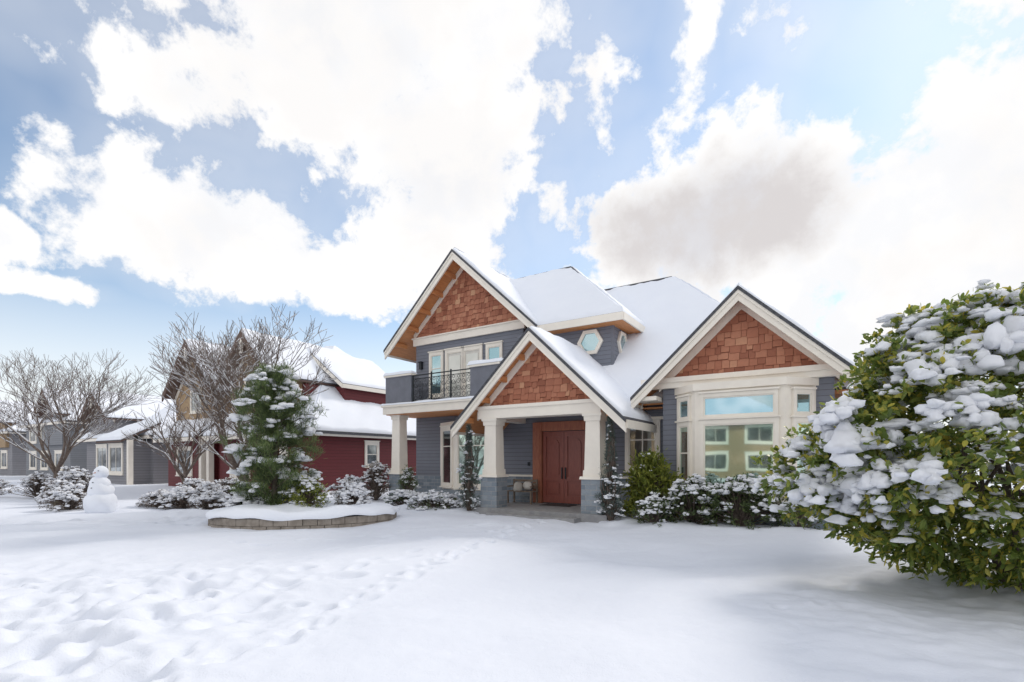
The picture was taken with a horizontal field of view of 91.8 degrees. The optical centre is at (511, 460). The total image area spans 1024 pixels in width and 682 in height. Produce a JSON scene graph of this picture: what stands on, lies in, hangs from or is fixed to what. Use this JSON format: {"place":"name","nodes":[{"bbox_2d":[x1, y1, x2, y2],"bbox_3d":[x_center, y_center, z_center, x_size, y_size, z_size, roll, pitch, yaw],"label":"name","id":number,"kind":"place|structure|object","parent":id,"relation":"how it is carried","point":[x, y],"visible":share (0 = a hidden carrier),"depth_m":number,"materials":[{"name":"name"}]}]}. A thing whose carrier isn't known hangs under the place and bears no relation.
{"place":"outdoors","nodes":[
{"label":"outdoors","id":0,"kind":"place"},
{"bbox_2d":[0,433,25,475],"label":"walls","id":1,"kind":"structure","parent":0,"point":[16,461],"depth_m":55.96,"materials":[{"name":"grey wood"}]},
{"bbox_2d":[0,450,7,468],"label":"window frames","id":2,"kind":"structure","parent":1,"relation":"attached to","point":[6,452],"depth_m":56.65,"materials":[{"name":"white wood"}]},
{"bbox_2d":[2,453,5,465],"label":"glass","id":3,"kind":"object","parent":2,"relation":"attached to","point":[3,459],"visible":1,"depth_m":57.13,"materials":[{"name":"grey glass"}]},
{"bbox_2d":[0,423,14,447],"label":"gable wall","id":4,"kind":"structure","parent":1,"relation":"on","point":[4,443],"depth_m":56.27,"materials":[{"name":"beige wood"}]},
{"bbox_2d":[26,423,90,477],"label":"walls","id":5,"kind":"structure","parent":0,"point":[77,455],"depth_m":46.68,"materials":[{"name":"grey wood"}]},
{"bbox_2d":[29,426,63,470],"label":"window frames","id":6,"kind":"structure","parent":5,"relation":"attached to","point":[35,453],"depth_m":50.85,"materials":[{"name":"white wood"}]},
{"bbox_2d":[31,427,60,466],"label":"glass","id":7,"kind":"object","parent":6,"relation":"on","point":[58,456],"visible":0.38,"depth_m":50.56,"materials":[{"name":"grey glass"}]},
{"bbox_2d":[19,420,88,427],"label":"fascia","id":8,"kind":"structure","parent":5,"relation":"attached to","point":[50,423],"depth_m":47.17,"materials":[{"name":"white wood"}]},
{"bbox_2d":[44,412,67,445],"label":"gable wall","id":9,"kind":"structure","parent":5,"relation":"on","point":[56,437],"depth_m":47.32,"materials":[{"name":"grey wood"}]},
{"bbox_2d":[34,399,70,417],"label":"soffits","id":10,"kind":"object","parent":9,"relation":"on","point":[40,413],"visible":0.06,"depth_m":48.14,"materials":[{"name":"wood"}]},
{"bbox_2d":[80,401,160,442],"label":"soffits","id":11,"kind":"object","parent":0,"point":[89,408],"visible":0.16,"depth_m":39.43,"materials":[{"name":"grey wood"}]},
{"bbox_2d":[91,417,157,441],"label":"roof shingles","id":12,"kind":"object","parent":11,"relation":"on","point":[126,437],"visible":0.16,"depth_m":36.79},
{"bbox_2d":[78,393,105,421],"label":"barge boards","id":13,"kind":"object","parent":12,"relation":"attached to","point":[84,409],"visible":0.39,"depth_m":40.75,"materials":[{"name":"grey wood"}]},
{"bbox_2d":[87,438,167,484],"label":"walls","id":14,"kind":"structure","parent":0,"point":[150,466],"depth_m":36.68,"materials":[{"name":"grey wood"}]},
{"bbox_2d":[95,443,123,475],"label":"window frames","id":15,"kind":"structure","parent":14,"relation":"attached to","point":[116,445],"depth_m":36.92,"materials":[{"name":"white wood"}]},
{"bbox_2d":[98,448,120,470],"bbox_3d":[-30.448,-0.100,38.746,11.081,1.880,4.371,0,0,14],"label":"glass","id":16,"kind":"object","parent":15,"relation":"on","point":[115,459],"visible":0.5,"depth_m":36.84,"materials":[{"name":"grey glass"}]},
{"bbox_2d":[77,435,151,441],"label":"fascia","id":17,"kind":"structure","parent":14,"relation":"attached to","point":[136,437],"depth_m":37.37,"materials":[{"name":"white wood"}]},
{"bbox_2d":[91,412,138,442],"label":"gable wall","id":18,"kind":"structure","parent":14,"relation":"on","point":[123,422],"depth_m":40.36,"materials":[{"name":"grey wood"}]},
{"bbox_2d":[80,389,175,440],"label":"roof snow","id":19,"kind":"structure","parent":0,"point":[117,434],"depth_m":40.38,"materials":[{"name":"white snow"}]},
{"bbox_2d":[0,463,1023,681],"bbox_3d":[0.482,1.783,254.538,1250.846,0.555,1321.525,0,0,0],"label":"snow ground","id":20,"kind":"structure","parent":0,"point":[128,590],"depth_m":6.07,"materials":[{"name":"white snow"}]},
{"bbox_2d":[0,479,16,494],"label":"snowy shrub","id":21,"kind":"object","parent":20,"relation":"on","point":[3,483],"visible":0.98,"depth_m":23.15,"materials":[{"name":"white plant"}]},
{"bbox_2d":[8,471,55,497],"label":"snowy shrub","id":22,"kind":"object","parent":20,"relation":"on","point":[35,483],"visible":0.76,"depth_m":22.83,"materials":[{"name":"white plant"}]},
{"bbox_2d":[34,479,78,505],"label":"snowy shrub","id":23,"kind":"object","parent":20,"relation":"on","point":[49,486],"visible":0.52,"depth_m":18.99,"materials":[{"name":"white plant"}]},
{"bbox_2d":[36,466,89,499],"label":"snowy shrub","id":24,"kind":"object","parent":20,"relation":"on","point":[60,473],"visible":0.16,"depth_m":21.71,"materials":[{"name":"white snow"}]},
{"bbox_2d":[39,484,86,510],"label":"snowy shrub","id":25,"kind":"object","parent":20,"relation":"on","point":[74,494],"visible":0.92,"depth_m":16.95,"materials":[{"name":"white plant"}]},
{"bbox_2d":[60,467,94,492],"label":"snowy shrub","id":26,"kind":"object","parent":20,"relation":"on","point":[78,476],"visible":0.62,"depth_m":20.81,"materials":[{"name":"white snow"}]},
{"bbox_2d":[0,348,160,482],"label":"bare tree","id":27,"kind":"object","parent":20,"relation":"on","point":[96,419],"visible":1,"depth_m":24.39,"materials":[{"name":"brown plant"}]},
{"bbox_2d":[83,466,117,512],"bbox_3d":[-13.695,1.035,16.502,0.896,1.696,0.987,0,0,-37],"label":"snowman","id":28,"kind":"object","parent":20,"relation":"on","point":[100,497],"visible":0.97,"depth_m":16.26,"materials":[{"name":"white snow"}]},
{"bbox_2d":[127,440,132,484],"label":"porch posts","id":29,"kind":"object","parent":20,"relation":"on","point":[129,462],"visible":0.86,"depth_m":35.01,"materials":[{"name":"white wood"}]},
{"bbox_2d":[135,489,177,508],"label":"snowy shrub","id":30,"kind":"object","parent":20,"relation":"on","point":[155,497],"visible":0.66,"depth_m":18.12,"materials":[{"name":"white snow"}]},
{"bbox_2d":[158,486,195,509],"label":"snowy shrub","id":31,"kind":"object","parent":20,"relation":"on","point":[179,496],"visible":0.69,"depth_m":17.92,"materials":[{"name":"white snow"}]},
{"bbox_2d":[121,400,243,485],"bbox_3d":[-16.811,-0.684,25.208,6.494,5.069,3.420,0,0,11],"label":"bare tree","id":32,"kind":"object","parent":20,"relation":"on","point":[184,468],"visible":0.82,"depth_m":24.78,"materials":[{"name":"brown plant"}]},
{"bbox_2d":[172,477,206,489],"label":"snowy shrub","id":33,"kind":"object","parent":20,"relation":"on","point":[190,482],"visible":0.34,"depth_m":21.81,"materials":[{"name":"white snow"}]},
{"bbox_2d":[184,481,229,507],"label":"snowy shrub","id":34,"kind":"object","parent":20,"relation":"on","point":[209,485],"visible":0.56,"depth_m":17.80,"materials":[{"name":"white plant"}]},
{"bbox_2d":[191,490,227,509],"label":"snowy shrub","id":35,"kind":"object","parent":20,"relation":"on","point":[211,500],"visible":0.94,"depth_m":16.81,"materials":[{"name":"white snow"}]},
{"bbox_2d":[168,437,278,489],"bbox_3d":[-18.184,0.150,30.733,11.200,3.200,0.900,0,0,33],"label":"garage door","id":36,"kind":"structure","parent":20,"relation":"on","point":[173,480],"depth_m":31.48,"materials":[{"name":"red wood"}]},
{"bbox_2d":[214,476,249,499],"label":"snowy shrub","id":37,"kind":"object","parent":20,"relation":"on","point":[226,482],"visible":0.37,"depth_m":21.35,"materials":[{"name":"white plant"}]},
{"bbox_2d":[147,304,335,481],"bbox_3d":[-10.019,-1.661,17.143,7.047,7.027,5.859,0,0,27],"label":"bare tree","id":38,"kind":"object","parent":20,"relation":"on","point":[213,367],"visible":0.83,"depth_m":16.81,"materials":[{"name":"brown plant"}]},
{"bbox_2d":[199,436,287,481],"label":"porch posts","id":39,"kind":"object","parent":20,"relation":"on","point":[206,465],"visible":0.24,"depth_m":29.90,"materials":[{"name":"white wood"}]},
{"bbox_2d":[206,499,399,529],"bbox_3d":[-5.752,1.499,13.916,5.097,0.702,3.026,0,0,-12],"label":"stone planter bed","id":40,"kind":"object","parent":20,"relation":"on","point":[276,516],"visible":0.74,"depth_m":12.69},
{"bbox_2d":[224,491,265,506],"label":"shrub","id":41,"kind":"object","parent":40,"relation":"on","point":[235,499],"visible":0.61,"depth_m":13.45,"materials":[{"name":"white plant"}]},
{"bbox_2d":[215,360,328,504],"bbox_3d":[-6.562,-0.629,13.671,2.548,4.377,2.787,0,0,26],"label":"pine tree","id":42,"kind":"object","parent":40,"relation":"on","point":[272,401],"visible":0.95,"depth_m":13.38,"materials":[{"name":"green plant"}]},
{"bbox_2d":[276,474,330,507],"bbox_3d":[-5.699,0.879,13.707,1.390,1.016,1.214,0,0,0],"label":"leafy shrub","id":43,"kind":"object","parent":40,"relation":"on","point":[310,492],"visible":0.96,"depth_m":13.52,"materials":[{"name":"green plant"}]},
{"bbox_2d":[333,482,371,504],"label":"leafy shrub","id":44,"kind":"object","parent":40,"relation":"on","point":[358,492],"visible":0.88,"depth_m":14.04,"materials":[{"name":"white plant"}]},
{"bbox_2d":[218,383,415,491],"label":"red walls","id":45,"kind":"structure","parent":20,"relation":"on","point":[344,456],"depth_m":29.05,"materials":[{"name":"red wood"}]},
{"bbox_2d":[176,349,317,426],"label":"gable wall","id":46,"kind":"structure","parent":45,"relation":"on","point":[185,404],"depth_m":33.23,"materials":[{"name":"beige wood"}]},
{"bbox_2d":[175,352,248,398],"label":"barge trim","id":47,"kind":"structure","parent":46,"relation":"attached to","point":[178,392],"depth_m":33.69,"materials":[{"name":"beige wood"}]},
{"bbox_2d":[152,353,415,442],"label":"fascia","id":48,"kind":"structure","parent":46,"relation":"attached to","point":[340,384],"depth_m":30.32,"materials":[{"name":"beige wood"}]},
{"bbox_2d":[315,430,415,437],"bbox_3d":[-6.830,-1.505,31.707,0.099,0.130,13.900,0,0,33],"label":"gutter","id":49,"kind":"object","parent":48,"relation":"attached to","point":[350,433],"depth_m":28.45,"materials":[{"name":"white metal"}]},
{"bbox_2d":[165,344,338,437],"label":"soffits","id":50,"kind":"object","parent":45,"relation":"on","point":[177,385],"visible":0.09,"depth_m":33.15,"materials":[{"name":"brown wood"}]},
{"bbox_2d":[154,353,409,438],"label":"roof shingles","id":51,"kind":"object","parent":50,"relation":"on","point":[319,382],"visible":0.16,"depth_m":30.28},
{"bbox_2d":[162,330,260,401],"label":"barge boards","id":52,"kind":"object","parent":51,"relation":"attached to","point":[164,393],"visible":0.36,"depth_m":31.82,"materials":[{"name":"beige wood"}]},
{"bbox_2d":[153,328,415,437],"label":"roof snow","id":53,"kind":"structure","parent":51,"relation":"on","point":[342,414],"depth_m":30.53,"materials":[{"name":"white snow"}]},
{"bbox_2d":[175,381,379,478],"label":"window frames","id":54,"kind":"structure","parent":45,"relation":"attached to","point":[369,442],"depth_m":30.50,"materials":[{"name":"white wood"}]},
{"bbox_2d":[178,392,375,472],"bbox_3d":[-13.513,-1.850,31.055,16.476,5.380,5.625,0,0,-6],"label":"glass","id":55,"kind":"object","parent":54,"relation":"on","point":[371,449],"visible":0.27,"depth_m":30.36,"materials":[{"name":"grey glass"}]},
{"bbox_2d":[326,474,371,499],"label":"leafy shrub","id":56,"kind":"object","parent":20,"relation":"on","point":[349,479],"visible":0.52,"depth_m":21.26,"materials":[{"name":"white plant"}]},
{"bbox_2d":[361,460,390,499],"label":"leafy shrub","id":57,"kind":"object","parent":20,"relation":"on","point":[373,476],"visible":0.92,"depth_m":21.35,"materials":[{"name":"green plant"}]},
{"bbox_2d":[383,489,431,505],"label":"shrub","id":58,"kind":"object","parent":20,"relation":"on","point":[402,496],"visible":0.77,"depth_m":17.84,"materials":[{"name":"white plant"}]},
{"bbox_2d":[395,464,420,498],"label":"evergreen shrub","id":59,"kind":"object","parent":20,"relation":"on","point":[406,482],"visible":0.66,"depth_m":20.10,"materials":[{"name":"green plant"}]},
{"bbox_2d":[407,489,463,510],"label":"shrub","id":60,"kind":"object","parent":20,"relation":"on","point":[439,499],"visible":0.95,"depth_m":16.69,"materials":[{"name":"white plant"}]},
{"bbox_2d":[455,423,482,510],"bbox_3d":[-1.419,0.267,16.329,0.968,2.990,1.017,0,0,0],"label":"spiral topiary","id":61,"kind":"object","parent":20,"relation":"on","point":[469,475],"visible":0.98,"depth_m":16.21,"materials":[{"name":"green plant"}]},
{"bbox_2d":[471,502,634,522],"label":"porch floor","id":62,"kind":"structure","parent":20,"relation":"on","point":[571,514],"depth_m":15.08,"materials":[{"name":"concrete"}]},
{"bbox_2d":[507,479,538,503],"bbox_3d":[0.350,1.105,17.575,1.110,0.850,0.570,0,0,33],"label":"porch bench","id":63,"kind":"object","parent":62,"relation":"on","point":[526,485],"visible":0.98,"depth_m":17.51,"materials":[{"name":"brown wood"}]},
{"bbox_2d":[541,503,575,506],"bbox_3d":[1.549,1.519,16.768,1.100,0.018,0.700,0,0,33],"label":"door mat","id":64,"kind":"object","parent":62,"relation":"on","point":[560,505],"depth_m":16.61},
{"bbox_2d":[389,474,834,530],"bbox_3d":[1.522,1.300,17.189,16.320,1.500,4.420,0,0,33],"label":"stone base","id":65,"kind":"object","parent":20,"relation":"on","point":[492,493],"visible":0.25,"depth_m":16.09,"materials":[{"name":"grey stone"}]},
{"bbox_2d":[381,252,862,479],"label":"trim","id":66,"kind":"structure","parent":65,"relation":"on","point":[594,409],"depth_m":14.99,"materials":[{"name":"beige wood"}]},
{"bbox_2d":[386,364,498,403],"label":"balcony parapet","id":67,"kind":"structure","parent":66,"relation":"on","point":[399,389],"depth_m":20.80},
{"bbox_2d":[412,368,469,401],"bbox_3d":[-2.850,-2.980,19.911,3.121,1.260,0.070,0,0,33],"label":"balcony railing","id":68,"kind":"object","parent":67,"relation":"attached to","point":[437,382],"visible":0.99,"depth_m":20.02,"materials":[{"name":"black metal"}]},
{"bbox_2d":[395,270,607,423],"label":"purlins","id":69,"kind":"object","parent":66,"relation":"attached to","point":[503,379],"visible":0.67,"depth_m":21.41,"materials":[{"name":"brown wood"}]},
{"bbox_2d":[417,270,816,405],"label":"gable shakes","id":70,"kind":"object","parent":66,"relation":"on","point":[548,379],"visible":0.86,"depth_m":15.04,"materials":[{"name":"brown wood"}]},
{"bbox_2d":[387,260,847,433],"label":"soffits","id":71,"kind":"object","parent":66,"relation":"on","point":[409,353],"visible":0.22,"depth_m":20.42,"materials":[{"name":"brown wood"}]},
{"bbox_2d":[383,249,853,429],"bbox_3d":[0.878,-4.889,16.508,18.110,7.753,3.258,0,0,33],"label":"drip edge","id":72,"kind":"object","parent":66,"relation":"attached to","point":[784,319],"visible":0.93,"depth_m":14.16,"materials":[{"name":"metal"}]},
{"bbox_2d":[440,385,815,501],"bbox_3d":[2.119,-0.430,17.193,14.500,3.360,2.670,0,0,33],"label":"window frame","id":73,"kind":"object","parent":65,"relation":"on","point":[785,402],"visible":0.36,"depth_m":13.65,"materials":[{"name":"white wood"}]},
{"bbox_2d":[675,376,818,505],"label":"bay sills","id":74,"kind":"structure","parent":73,"relation":"attached to","point":[788,380],"depth_m":12.89,"materials":[{"name":"white wood"}]},
{"bbox_2d":[594,416,629,520],"bbox_3d":[2.717,0.233,13.731,0.934,3.056,1.023,0,0,0],"label":"spiral topiary","id":75,"kind":"object","parent":20,"relation":"on","point":[611,483],"visible":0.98,"depth_m":13.61,"materials":[{"name":"green plant"}]},
{"bbox_2d":[416,326,834,504],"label":"siding walls","id":76,"kind":"structure","parent":20,"relation":"on","point":[518,446],"depth_m":18.33,"materials":[{"name":"grey wood"}]},
{"bbox_2d":[448,350,478,395],"bbox_3d":[-2.084,-3.575,21.402,1.760,2.230,0.020,0,0,33],"label":"door frame","id":77,"kind":"structure","parent":76,"relation":"attached to","point":[468,352],"depth_m":21.62,"materials":[{"name":"beige wood"}]},
{"bbox_2d":[418,361,529,465],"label":"wall sconces","id":78,"kind":"object","parent":76,"relation":"attached to","point":[420,365],"depth_m":22.61,"materials":[{"name":"black metal"}]},
{"bbox_2d":[533,420,585,502],"bbox_3d":[1.759,0.085,17.299,2.320,2.870,0.180,0,0,33],"label":"door surround","id":79,"kind":"object","parent":76,"relation":"attached to","point":[539,428],"visible":0.64,"depth_m":17.69,"materials":[{"name":"brown wood"}]},
{"bbox_2d":[543,430,584,503],"bbox_3d":[1.835,0.245,17.306,1.680,2.510,0.085,0,0,33],"label":"double door","id":80,"kind":"structure","parent":79,"relation":"attached to","point":[564,449],"depth_m":17.28,"materials":[{"name":"brown wood"}]},
{"bbox_2d":[561,467,565,478],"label":"door handles","id":81,"kind":"object","parent":80,"relation":"attached to","point":[562,472],"depth_m":17.27,"materials":[{"name":"black metal"}]},
{"bbox_2d":[577,329,626,354],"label":"hex window frames","id":82,"kind":"structure","parent":76,"relation":"attached to","point":[600,339],"depth_m":17.82,"materials":[{"name":"beige wood"}]},
{"bbox_2d":[611,325,614,364],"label":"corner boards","id":83,"kind":"object","parent":76,"relation":"attached to","point":[612,344],"visible":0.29,"depth_m":17.44,"materials":[{"name":"grey wood"}]},
{"bbox_2d":[421,272,812,399],"bbox_3d":[1.474,-5.092,17.113,16.400,6.976,3.700,0,0,33],"label":"gable backing","id":84,"kind":"object","parent":76,"relation":"on","point":[698,357],"visible":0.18,"depth_m":13.83,"materials":[{"name":"brown wood"}]},
{"bbox_2d":[428,340,816,493],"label":"window frames","id":85,"kind":"structure","parent":76,"relation":"attached to","point":[748,418],"depth_m":13.87,"materials":[{"name":"white wood"}]},
{"bbox_2d":[449,353,477,396],"bbox_3d":[-2.097,-3.600,21.382,1.580,1.900,0.030,0,0,33],"label":"curtained glass","id":86,"kind":"object","parent":85,"relation":"attached to","point":[454,362],"visible":0.54,"depth_m":21.51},
{"bbox_2d":[432,333,808,416],"bbox_3d":[2.104,-2.950,17.692,14.717,3.480,3.536,0,0,33],"label":"blue window glass","id":87,"kind":"object","parent":85,"relation":"in","point":[745,404],"visible":0.83,"depth_m":13.29,"materials":[{"name":"blue glass"}]},
{"bbox_2d":[533,311,846,424],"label":"roof shingles","id":88,"kind":"object","parent":76,"relation":"on","point":[648,422],"visible":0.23,"depth_m":14.19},
{"bbox_2d":[522,266,671,290],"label":"ridge caps","id":89,"kind":"object","parent":88,"relation":"on","point":[624,285],"visible":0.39,"depth_m":21.73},
{"bbox_2d":[381,247,857,421],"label":"roof snow","id":90,"kind":"structure","parent":88,"relation":"on","point":[671,314],"depth_m":18.29,"materials":[{"name":"white snow"}]},
{"bbox_2d":[619,445,687,519],"bbox_3d":[3.966,0.745,13.827,2.080,2.323,1.526,0,0,0],"label":"yellow green shrub","id":91,"kind":"object","parent":20,"relation":"on","point":[649,473],"visible":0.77,"depth_m":13.72,"materials":[{"name":"green plant"}]},
{"bbox_2d":[631,489,679,527],"bbox_3d":[3.739,1.264,12.907,1.292,1.033,1.147,0,0,0],"label":"leafy shrub","id":92,"kind":"object","parent":20,"relation":"on","point":[653,505],"visible":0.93,"depth_m":12.76,"materials":[{"name":"green plant"}]},
{"bbox_2d":[657,473,735,525],"bbox_3d":[4.718,1.069,12.969,2.186,1.447,1.908,0,0,0],"label":"leafy shrub","id":93,"kind":"object","parent":20,"relation":"on","point":[691,489],"visible":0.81,"depth_m":12.67,"materials":[{"name":"green plant"}]},
{"bbox_2d":[687,472,790,529],"bbox_3d":[5.780,1.059,12.545,2.408,1.535,2.020,0,0,34],"label":"leafy shrub","id":94,"kind":"object","parent":20,"relation":"on","point":[742,498],"visible":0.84,"depth_m":12.22,"materials":[{"name":"green plant"}]},
{"bbox_2d":[771,495,824,529],"bbox_3d":[6.878,1.185,11.851,1.197,1.207,1.032,0,0,0],"label":"leafy shrub","id":95,"kind":"object","parent":20,"relation":"on","point":[811,520],"visible":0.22,"depth_m":11.79,"materials":[{"name":"green plant"}]},
{"bbox_2d":[749,279,1023,594],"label":"snowy rhododendron bush","id":96,"kind":"object","parent":20,"relation":"on","point":[937,362],"visible":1,"depth_m":6.12,"materials":[{"name":"green plant"}]},
{"bbox_2d":[0,0,1023,432],"label":"sky","id":97,"kind":"structure","parent":0,"point":[848,165],"materials":[{"name":"blue"}]},
{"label":"roof shingles","id":98,"kind":"object","parent":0,"visible":0},
{"bbox_2d":[32,389,52,419],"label":"barge boards","id":99,"kind":"object","parent":98,"relation":"attached to","point":[43,395],"visible":0.25,"depth_m":46.52,"materials":[{"name":"grey wood"}]},
{"bbox_2d":[18,388,89,425],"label":"roof snow","id":100,"kind":"structure","parent":98,"relation":"on","point":[54,407],"depth_m":47.00,"materials":[{"name":"white snow"}]},
{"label":"roof shingles","id":101,"kind":"object","parent":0,"visible":0},
{"bbox_2d":[0,400,34,431],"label":"roof snow","id":102,"kind":"structure","parent":101,"relation":"on","point":[15,426],"depth_m":57.22,"materials":[{"name":"white snow"}]}
]}

